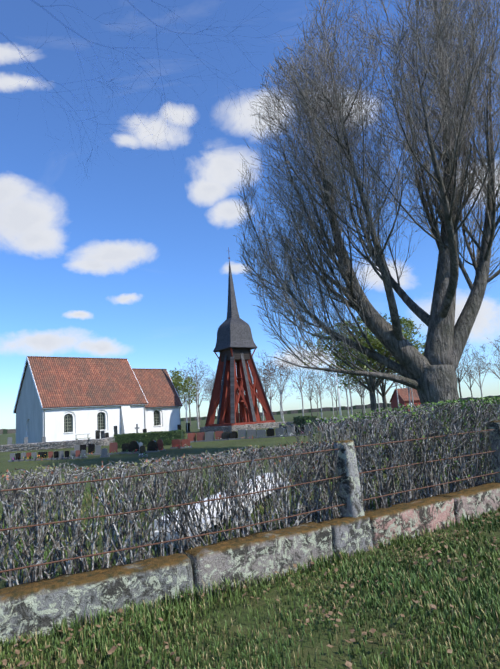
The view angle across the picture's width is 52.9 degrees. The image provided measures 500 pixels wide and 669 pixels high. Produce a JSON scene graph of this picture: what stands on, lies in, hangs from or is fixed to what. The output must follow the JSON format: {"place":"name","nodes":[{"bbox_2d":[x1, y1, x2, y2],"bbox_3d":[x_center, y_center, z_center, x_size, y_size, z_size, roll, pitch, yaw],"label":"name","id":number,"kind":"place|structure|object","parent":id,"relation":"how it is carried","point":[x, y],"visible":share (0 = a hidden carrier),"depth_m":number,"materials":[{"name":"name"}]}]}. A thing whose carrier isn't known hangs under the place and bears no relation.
{"place":"outdoors","nodes":[
{"label":"outdoors","id":0,"kind":"place"},
{"bbox_2d":[10,428,319,461],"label":"headstones","id":1,"kind":"object","parent":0,"point":[143,454],"visible":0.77,"depth_m":28.63,"materials":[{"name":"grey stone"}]},
{"bbox_2d":[0,0,339,176],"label":"overhanging branches","id":2,"kind":"object","parent":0,"point":[136,72],"visible":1,"depth_m":10.26,"materials":[{"name":"brown"}]},
{"bbox_2d":[0,401,499,668],"bbox_3d":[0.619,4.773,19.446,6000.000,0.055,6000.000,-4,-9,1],"label":"ground","id":3,"kind":"structure","parent":0,"point":[211,447],"depth_m":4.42,"materials":[{"name":"green plant"}]},
{"bbox_2d":[7,437,11,444],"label":"headstone","id":4,"kind":"object","parent":3,"relation":"on","point":[9,440],"visible":0.62,"depth_m":54.09,"materials":[{"name":"grey stone"}]},
{"bbox_2d":[8,453,15,461],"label":"headstone","id":5,"kind":"object","parent":3,"relation":"on","point":[12,456],"visible":0.73,"depth_m":28.89,"materials":[{"name":"grey stone"}]},
{"bbox_2d":[14,453,20,461],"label":"headstone","id":6,"kind":"object","parent":3,"relation":"on","point":[17,456],"visible":0.77,"depth_m":28.75,"materials":[{"name":"black stone"}]},
{"bbox_2d":[19,453,25,460],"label":"headstone","id":7,"kind":"object","parent":3,"relation":"on","point":[23,455],"visible":0.65,"depth_m":28.63,"materials":[{"name":"grey stone"}]},
{"bbox_2d":[25,452,30,460],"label":"headstone","id":8,"kind":"object","parent":3,"relation":"on","point":[28,455],"visible":0.65,"depth_m":28.51,"materials":[{"name":"red stone"}]},
{"bbox_2d":[30,452,36,460],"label":"headstone","id":9,"kind":"object","parent":3,"relation":"on","point":[33,454],"visible":0.77,"depth_m":28.39,"materials":[{"name":"grey stone"}]},
{"bbox_2d":[36,452,42,460],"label":"headstone","id":10,"kind":"object","parent":3,"relation":"on","point":[39,457],"visible":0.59,"depth_m":28.29,"materials":[{"name":"black stone"}]},
{"bbox_2d":[41,452,47,459],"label":"headstone","id":11,"kind":"object","parent":3,"relation":"on","point":[44,456],"visible":0.73,"depth_m":28.15,"materials":[{"name":"black stone"}]},
{"bbox_2d":[47,451,52,459],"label":"headstone","id":12,"kind":"object","parent":3,"relation":"on","point":[50,455],"visible":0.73,"depth_m":28.03,"materials":[{"name":"red stone"}]},
{"bbox_2d":[52,451,58,459],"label":"headstone","id":13,"kind":"object","parent":3,"relation":"on","point":[56,454],"visible":0.77,"depth_m":27.91,"materials":[{"name":"black stone"}]},
{"bbox_2d":[0,437,114,451],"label":"terrace wall","id":14,"kind":"structure","parent":3,"relation":"on","point":[107,441],"depth_m":43.64,"materials":[{"name":"stone"}]},
{"bbox_2d":[57,451,63,459],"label":"headstone","id":15,"kind":"object","parent":3,"relation":"on","point":[61,454],"visible":0.77,"depth_m":27.78,"materials":[{"name":"grey stone"}]},
{"bbox_2d":[63,451,68,458],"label":"headstone","id":16,"kind":"object","parent":3,"relation":"on","point":[66,454],"visible":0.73,"depth_m":27.67,"materials":[{"name":"black stone"}]},
{"bbox_2d":[68,450,74,458],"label":"headstone","id":17,"kind":"object","parent":3,"relation":"on","point":[72,453],"visible":0.73,"depth_m":27.56,"materials":[{"name":"grey stone"}]},
{"bbox_2d":[74,450,79,458],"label":"headstone","id":18,"kind":"object","parent":3,"relation":"on","point":[77,454],"visible":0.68,"depth_m":27.45,"materials":[{"name":"red stone"}]},
{"bbox_2d":[16,364,145,443],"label":"church wall","id":19,"kind":"structure","parent":3,"relation":"on","point":[29,417],"depth_m":59.23,"materials":[{"name":"white paint"}]},
{"bbox_2d":[13,356,182,413],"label":"roof","id":20,"kind":"structure","parent":19,"relation":"on","point":[67,382],"depth_m":62.83,"materials":[{"name":"red tile"}]},
{"bbox_2d":[44,404,180,436],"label":"downspouts","id":21,"kind":"object","parent":19,"relation":"attached to","point":[144,415],"visible":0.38,"depth_m":55.95,"materials":[{"name":"white metal"}]},
{"bbox_2d":[64,410,161,432],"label":"windows","id":22,"kind":"structure","parent":19,"relation":"in","point":[68,422],"depth_m":60.43,"materials":[{"name":"glass"}]},
{"bbox_2d":[120,405,133,433],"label":"church buttress","id":23,"kind":"structure","parent":19,"relation":"attached to","point":[126,420],"depth_m":61.77,"materials":[{"name":"white paint"}]},
{"bbox_2d":[79,450,86,458],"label":"headstone","id":24,"kind":"object","parent":3,"relation":"on","point":[83,452],"visible":0.85,"depth_m":27.32,"materials":[{"name":"grey stone"}]},
{"bbox_2d":[80,444,85,454],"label":"headstone","id":25,"kind":"object","parent":3,"relation":"on","point":[82,446],"visible":0.5,"depth_m":30.70,"materials":[{"name":"black stone"}]},
{"bbox_2d":[86,444,94,454],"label":"headstone","id":26,"kind":"object","parent":3,"relation":"on","point":[91,447],"visible":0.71,"depth_m":30.37,"materials":[{"name":"black stone"}]},
{"bbox_2d":[0,553,193,644],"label":"stone block","id":27,"kind":"structure","parent":3,"relation":"on","point":[34,606],"depth_m":4.26,"materials":[{"name":"stone"}]},
{"bbox_2d":[94,445,100,454],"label":"headstone","id":28,"kind":"object","parent":3,"relation":"on","point":[97,449],"visible":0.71,"depth_m":29.43,"materials":[{"name":"grey stone"}]},
{"bbox_2d":[95,430,99,438],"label":"headstone","id":29,"kind":"object","parent":3,"relation":"on","point":[97,434],"visible":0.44,"depth_m":57.93,"materials":[{"name":"black stone"}]},
{"bbox_2d":[100,448,109,457],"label":"headstone","id":30,"kind":"object","parent":3,"relation":"on","point":[104,452],"visible":0.9,"depth_m":26.87,"materials":[{"name":"grey stone"}]},
{"bbox_2d":[108,442,118,454],"bbox_3d":[-7.910,6.604,29.073,0.615,0.715,0.243,-2,-9,-13],"label":"headstone","id":31,"kind":"object","parent":3,"relation":"on","point":[113,447],"visible":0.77,"depth_m":29.03,"materials":[{"name":"red stone"}]},
{"bbox_2d":[113,426,117,434],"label":"headstone","id":32,"kind":"object","parent":3,"relation":"on","point":[115,431],"visible":0.44,"depth_m":58.86,"materials":[{"name":"black stone"}]},
{"bbox_2d":[120,443,128,453],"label":"headstone","id":33,"kind":"object","parent":3,"relation":"on","point":[125,446],"visible":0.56,"depth_m":29.13,"materials":[{"name":"black stone"}]},
{"bbox_2d":[127,441,139,453],"bbox_3d":[-6.583,6.402,28.564,0.739,0.740,0.268,-3,-9,-5],"label":"headstone","id":34,"kind":"object","parent":3,"relation":"on","point":[133,445],"visible":0.79,"depth_m":28.49,"materials":[{"name":"black stone"}]},
{"bbox_2d":[138,446,147,456],"bbox_3d":[-5.347,5.834,25.076,0.424,0.580,0.242,-3,-9,-5],"label":"headstone","id":35,"kind":"object","parent":3,"relation":"on","point":[142,450],"visible":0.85,"depth_m":25.04,"materials":[{"name":"black stone"}]},
{"bbox_2d":[113,429,184,448],"bbox_3d":[-7.223,7.473,36.043,5.182,1.080,0.999,-5,-9,8],"label":"hedge","id":36,"kind":"object","parent":3,"relation":"on","point":[143,433],"depth_m":35.71,"materials":[{"name":"green plant"}]},
{"bbox_2d":[146,440,159,452],"bbox_3d":[-5.486,6.311,28.260,0.756,0.705,0.280,-4,-9,1],"label":"headstone","id":37,"kind":"object","parent":3,"relation":"on","point":[152,445],"visible":0.88,"depth_m":28.19,"materials":[{"name":"black stone"}]},
{"bbox_2d":[157,439,165,450],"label":"headstone","id":38,"kind":"object","parent":3,"relation":"on","point":[160,444],"visible":0.77,"depth_m":28.57,"materials":[{"name":"red stone"}]},
{"bbox_2d":[145,407,179,431],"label":"church wall","id":39,"kind":"structure","parent":3,"relation":"on","point":[169,418],"depth_m":67.55,"materials":[{"name":"white paint"}]},
{"bbox_2d":[170,439,180,448],"bbox_3d":[-4.500,6.692,30.700,0.709,0.565,0.262,-5,-9,5],"label":"headstone","id":40,"kind":"object","parent":3,"relation":"on","point":[175,442],"visible":0.77,"depth_m":30.64,"materials":[{"name":"red stone"}]},
{"bbox_2d":[169,368,196,408],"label":"tree","id":41,"kind":"object","parent":3,"relation":"on","point":[180,385],"depth_m":74.25,"materials":[{"name":"green plant"}]},
{"bbox_2d":[180,391,190,422],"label":"birch","id":42,"kind":"object","parent":3,"relation":"on","point":[184,402],"visible":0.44,"depth_m":137.84,"materials":[{"name":"white plant"}]},
{"bbox_2d":[180,439,191,448],"bbox_3d":[-3.874,6.589,30.310,0.681,0.564,0.255,-1,-10,-17],"label":"headstone","id":43,"kind":"object","parent":3,"relation":"on","point":[185,441],"visible":0.85,"depth_m":30.24,"materials":[{"name":"red stone"}]},
{"bbox_2d":[185,423,189,432],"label":"headstone","id":44,"kind":"object","parent":3,"relation":"on","point":[188,428],"visible":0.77,"depth_m":68.39,"materials":[{"name":"black stone"}]},
{"bbox_2d":[171,368,210,425],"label":"bare tree","id":45,"kind":"object","parent":3,"relation":"on","point":[189,394],"visible":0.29,"depth_m":138.03,"materials":[{"name":"grey plant"}]},
{"bbox_2d":[187,433,195,442],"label":"headstone","id":46,"kind":"object","parent":3,"relation":"on","point":[191,437],"visible":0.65,"depth_m":37.66,"materials":[{"name":"red stone"}]},
{"bbox_2d":[178,358,215,428],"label":"birch","id":47,"kind":"object","parent":3,"relation":"on","point":[196,378],"visible":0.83,"depth_m":93.99,"materials":[{"name":"grey plant"}]},
{"bbox_2d":[187,376,209,425],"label":"bare tree","id":48,"kind":"object","parent":3,"relation":"on","point":[198,395],"visible":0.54,"depth_m":143.16,"materials":[{"name":"grey plant"}]},
{"bbox_2d":[195,432,204,441],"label":"headstone","id":49,"kind":"object","parent":3,"relation":"on","point":[200,436],"visible":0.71,"depth_m":37.51,"materials":[{"name":"red stone"}]},
{"bbox_2d":[202,385,214,423],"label":"bare tree","id":50,"kind":"object","parent":3,"relation":"on","point":[208,398],"visible":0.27,"depth_m":148.92,"materials":[{"name":"grey plant"}]},
{"bbox_2d":[204,432,214,441],"bbox_3d":[-2.986,7.603,37.425,0.814,0.719,0.286,-4,-9,3],"label":"headstone","id":51,"kind":"object","parent":3,"relation":"on","point":[209,436],"visible":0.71,"depth_m":37.35,"materials":[{"name":"grey stone"}]},
{"bbox_2d":[202,378,221,415],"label":"birch","id":52,"kind":"object","parent":3,"relation":"on","point":[212,381],"visible":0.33,"depth_m":118.28,"materials":[{"name":"white plant"}]},
{"bbox_2d":[214,431,222,440],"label":"headstone","id":53,"kind":"object","parent":3,"relation":"on","point":[218,434],"visible":0.62,"depth_m":37.24,"materials":[{"name":"red stone"}]},
{"bbox_2d":[152,473,288,547],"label":"white boards","id":54,"kind":"object","parent":3,"relation":"on","point":[156,532],"visible":0.23,"depth_m":7.33,"materials":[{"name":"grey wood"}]},
{"bbox_2d":[221,431,229,440],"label":"headstone","id":55,"kind":"object","parent":3,"relation":"on","point":[225,435],"visible":0.62,"depth_m":37.12,"materials":[{"name":"black stone"}]},
{"bbox_2d":[228,431,237,439],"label":"headstone","id":56,"kind":"object","parent":3,"relation":"on","point":[233,435],"visible":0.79,"depth_m":37.00,"materials":[{"name":"black stone"}]},
{"bbox_2d":[200,422,278,431],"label":"tower plinth","id":57,"kind":"structure","parent":3,"relation":"on","point":[241,427],"depth_m":61.59,"materials":[{"name":"grey stone"}]},
{"bbox_2d":[205,348,274,426],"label":"tower frame","id":58,"kind":"object","parent":3,"relation":"on","point":[228,395],"visible":0.92,"depth_m":64.42,"materials":[{"name":"red wood"}]},
{"bbox_2d":[213,247,257,351],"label":"spire","id":59,"kind":"structure","parent":58,"relation":"on","point":[234,330],"depth_m":65.56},
{"bbox_2d":[237,429,246,439],"bbox_3d":[-0.559,7.351,36.943,0.783,0.731,0.278,-5,-9,8],"label":"headstone","id":60,"kind":"object","parent":3,"relation":"on","point":[243,432],"visible":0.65,"depth_m":36.89,"materials":[{"name":"grey stone"}]},
{"bbox_2d":[0,395,499,433],"bbox_3d":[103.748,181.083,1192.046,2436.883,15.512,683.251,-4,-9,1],"label":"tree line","id":61,"kind":"object","parent":3,"relation":"on","point":[5,431],"visible":0.23,"depth_m":1514.35,"materials":[{"name":"green plant"}]},
{"bbox_2d":[2,510,499,668],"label":"dry leaves","id":62,"kind":"object","parent":3,"relation":"on","point":[347,663],"visible":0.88,"depth_m":3.93,"materials":[{"name":"brown plant"}]},
{"bbox_2d":[246,429,256,438],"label":"headstone","id":63,"kind":"object","parent":3,"relation":"on","point":[251,432],"visible":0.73,"depth_m":36.73,"materials":[{"name":"grey stone"}]},
{"bbox_2d":[184,522,332,598],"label":"stone block","id":64,"kind":"structure","parent":3,"relation":"on","point":[257,554],"depth_m":5.07,"materials":[{"name":"stone"}]},
{"bbox_2d":[256,430,266,437],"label":"headstone","id":65,"kind":"object","parent":3,"relation":"on","point":[260,433],"visible":0.73,"depth_m":36.58,"materials":[{"name":"grey stone"}]},
{"bbox_2d":[251,369,278,420],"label":"bare tree","id":66,"kind":"object","parent":3,"relation":"on","point":[264,388],"visible":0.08,"depth_m":134.57,"materials":[{"name":"grey wood"}]},
{"bbox_2d":[252,350,280,393],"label":"bare tree","id":67,"kind":"object","parent":3,"relation":"on","point":[258,370],"visible":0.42,"depth_m":129.69,"materials":[{"name":"grey plant"}]},
{"bbox_2d":[251,361,289,409],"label":"bare tree","id":68,"kind":"object","parent":3,"relation":"on","point":[271,394],"visible":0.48,"depth_m":113.53,"materials":[{"name":"grey wood"}]},
{"bbox_2d":[266,428,274,437],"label":"headstone","id":69,"kind":"object","parent":3,"relation":"on","point":[270,432],"visible":0.77,"depth_m":36.45,"materials":[{"name":"black stone"}]},
{"bbox_2d":[260,351,295,421],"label":"birch","id":70,"kind":"object","parent":3,"relation":"on","point":[280,379],"visible":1,"depth_m":99.29,"materials":[{"name":"grey plant"}]},
{"bbox_2d":[266,381,293,418],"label":"bare tree","id":71,"kind":"object","parent":3,"relation":"on","point":[280,396],"visible":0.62,"depth_m":181.08,"materials":[{"name":"grey wood"}]},
{"bbox_2d":[275,427,285,436],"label":"headstone","id":72,"kind":"object","parent":3,"relation":"on","point":[278,431],"visible":0.79,"depth_m":36.33,"materials":[{"name":"grey stone"}]},
{"bbox_2d":[286,427,294,436],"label":"headstone","id":73,"kind":"object","parent":3,"relation":"on","point":[289,432],"visible":0.59,"depth_m":36.17,"materials":[{"name":"grey stone"}]},
{"bbox_2d":[282,350,317,415],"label":"birch","id":74,"kind":"object","parent":3,"relation":"on","point":[300,387],"visible":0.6,"depth_m":103.78,"materials":[{"name":"grey plant"}]},
{"bbox_2d":[295,427,304,435],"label":"headstone","id":75,"kind":"object","parent":3,"relation":"on","point":[299,432],"visible":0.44,"depth_m":36.04,"materials":[{"name":"black stone"}]},
{"bbox_2d":[293,415,318,432],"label":"green hedge","id":76,"kind":"object","parent":3,"relation":"on","point":[296,421],"depth_m":40.02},
{"bbox_2d":[290,372,328,415],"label":"bare tree","id":77,"kind":"object","parent":3,"relation":"on","point":[309,393],"visible":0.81,"depth_m":160.57,"materials":[{"name":"grey plant"}]},
{"bbox_2d":[305,425,314,434],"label":"headstone","id":78,"kind":"object","parent":3,"relation":"on","point":[306,427],"visible":0.32,"depth_m":35.93,"materials":[{"name":"grey stone"}]},
{"bbox_2d":[303,365,331,417],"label":"birch","id":79,"kind":"object","parent":3,"relation":"on","point":[319,390],"visible":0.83,"depth_m":118.04,"materials":[{"name":"grey plant"}]},
{"bbox_2d":[307,385,327,414],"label":"bare tree","id":80,"kind":"object","parent":3,"relation":"on","point":[316,396],"visible":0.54,"depth_m":204.11,"materials":[{"name":"grey plant"}]},
{"bbox_2d":[279,418,369,429],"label":"churchyard wall","id":81,"kind":"structure","parent":3,"relation":"on","point":[284,426],"depth_m":52.11,"materials":[{"name":"stone"}]},
{"bbox_2d":[316,367,341,415],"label":"birch","id":82,"kind":"object","parent":3,"relation":"on","point":[329,385],"visible":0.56,"depth_m":157.25,"materials":[{"name":"grey plant"}]},
{"bbox_2d":[328,381,345,414],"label":"bare tree","id":83,"kind":"object","parent":3,"relation":"on","point":[335,395],"visible":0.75,"depth_m":176.79,"materials":[{"name":"grey plant"}]},
{"bbox_2d":[333,344,340,417],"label":"tree","id":84,"kind":"object","parent":3,"relation":"on","point":[338,393],"visible":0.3,"depth_m":58.62,"materials":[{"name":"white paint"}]},
{"bbox_2d":[323,358,354,415],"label":"bare tree","id":85,"kind":"object","parent":3,"relation":"on","point":[349,388],"visible":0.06,"depth_m":121.68,"materials":[{"name":"grey wood"}]},
{"bbox_2d":[324,358,358,416],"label":"birch","id":86,"kind":"object","parent":3,"relation":"on","point":[343,386],"visible":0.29,"depth_m":107.21,"materials":[{"name":"grey plant"}]},
{"bbox_2d":[318,516,373,557],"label":"stone block","id":87,"kind":"structure","parent":3,"relation":"on","point":[351,534],"depth_m":5.74,"materials":[{"name":"stone"}]},
{"bbox_2d":[333,440,364,517],"bbox_3d":[1.218,2.035,6.028,0.252,1.516,0.248,2,-11,-34],"label":"granite post","id":88,"kind":"object","parent":3,"relation":"on","point":[350,492],"visible":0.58,"depth_m":5.99,"materials":[{"name":"grey stone"}]},
{"bbox_2d":[0,429,499,572],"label":"fence rails","id":89,"kind":"object","parent":88,"relation":"attached to","point":[218,498],"visible":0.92,"depth_m":5.00,"materials":[{"name":"brown metal"}]},
{"bbox_2d":[352,379,366,412],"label":"bare tree","id":90,"kind":"object","parent":3,"relation":"on","point":[363,396],"visible":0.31,"depth_m":161.14,"materials":[{"name":"grey wood"}]},
{"bbox_2d":[352,376,367,414],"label":"bare tree","id":91,"kind":"object","parent":3,"relation":"on","point":[356,387],"visible":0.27,"depth_m":126.60,"materials":[{"name":"grey plant"}]},
{"bbox_2d":[304,313,426,425],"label":"young tree","id":92,"kind":"object","parent":3,"relation":"on","point":[406,331],"depth_m":44.11,"materials":[{"name":"green plant"}]},
{"bbox_2d":[233,0,499,411],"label":"lime tree","id":93,"kind":"object","parent":3,"relation":"on","point":[429,375],"visible":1,"depth_m":18.89,"materials":[{"name":"brown plant"}]},
{"bbox_2d":[337,337,416,413],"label":"young tree","id":94,"kind":"object","parent":3,"relation":"on","point":[383,389],"depth_m":48.12,"materials":[{"name":"green plant"}]},
{"bbox_2d":[367,370,387,411],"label":"bare tree","id":95,"kind":"object","parent":3,"relation":"on","point":[378,388],"visible":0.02,"depth_m":137.72,"materials":[{"name":"grey wood"}]},
{"bbox_2d":[391,372,398,408],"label":"birch","id":96,"kind":"object","parent":3,"relation":"on","point":[396,383],"depth_m":114.25,"materials":[{"name":"grey plant"}]},
{"bbox_2d":[389,388,420,410],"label":"shed","id":97,"kind":"structure","parent":3,"relation":"on","point":[403,396],"depth_m":138.33,"materials":[{"name":"red wood"}]},
{"bbox_2d":[406,386,411,406],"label":"bare tree","id":98,"kind":"object","parent":3,"relation":"on","point":[408,388],"visible":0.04,"depth_m":127.88,"materials":[{"name":"grey wood"}]},
{"bbox_2d":[364,496,455,547],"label":"stone block","id":99,"kind":"structure","parent":3,"relation":"on","point":[419,515],"depth_m":6.35,"materials":[{"name":"stone"}]},
{"bbox_2d":[374,409,496,472],"bbox_3d":[8.551,2.471,13.222,11.015,1.454,2.812,-3,-9,-7],"label":"green hedge","id":100,"kind":"object","parent":3,"relation":"on","point":[428,438],"depth_m":12.34,"materials":[{"name":"green plant"}]},
{"bbox_2d":[436,482,499,522],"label":"stone block","id":101,"kind":"structure","parent":3,"relation":"on","point":[478,499],"depth_m":7.14,"materials":[{"name":"stone"}]},
{"bbox_2d":[456,361,482,397],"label":"bare tree","id":102,"kind":"object","parent":3,"relation":"on","point":[468,376],"visible":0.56,"depth_m":161.38,"materials":[{"name":"grey plant"}]},
{"bbox_2d":[455,338,484,399],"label":"bare tree","id":103,"kind":"object","parent":3,"relation":"on","point":[459,380],"visible":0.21,"depth_m":111.20,"materials":[{"name":"grey plant"}]},
{"bbox_2d":[466,352,495,398],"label":"bare tree","id":104,"kind":"object","parent":3,"relation":"on","point":[471,376],"visible":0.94,"depth_m":132.62,"materials":[{"name":"grey plant"}]},
{"bbox_2d":[472,338,499,378],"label":"bare tree","id":105,"kind":"object","parent":3,"relation":"on","point":[496,346],"visible":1,"depth_m":109.14,"materials":[{"name":"grey wood"}]},
{"bbox_2d":[489,420,499,481],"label":"granite post","id":106,"kind":"object","parent":3,"relation":"on","point":[494,436],"visible":0.69,"depth_m":7.90,"materials":[{"name":"grey stone"}]},
{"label":"hedge soil bank","id":107,"kind":"object","parent":3,"relation":"on","visible":0},
{"bbox_2d":[0,396,499,587],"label":"bare hedge","id":108,"kind":"object","parent":107,"relation":"on","point":[17,499],"visible":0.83,"depth_m":5.62,"materials":[{"name":"grey plant"}]},
{"bbox_2d":[0,0,499,428],"label":"sky","id":109,"kind":"structure","parent":0,"point":[128,259],"materials":[{"name":"blue"}]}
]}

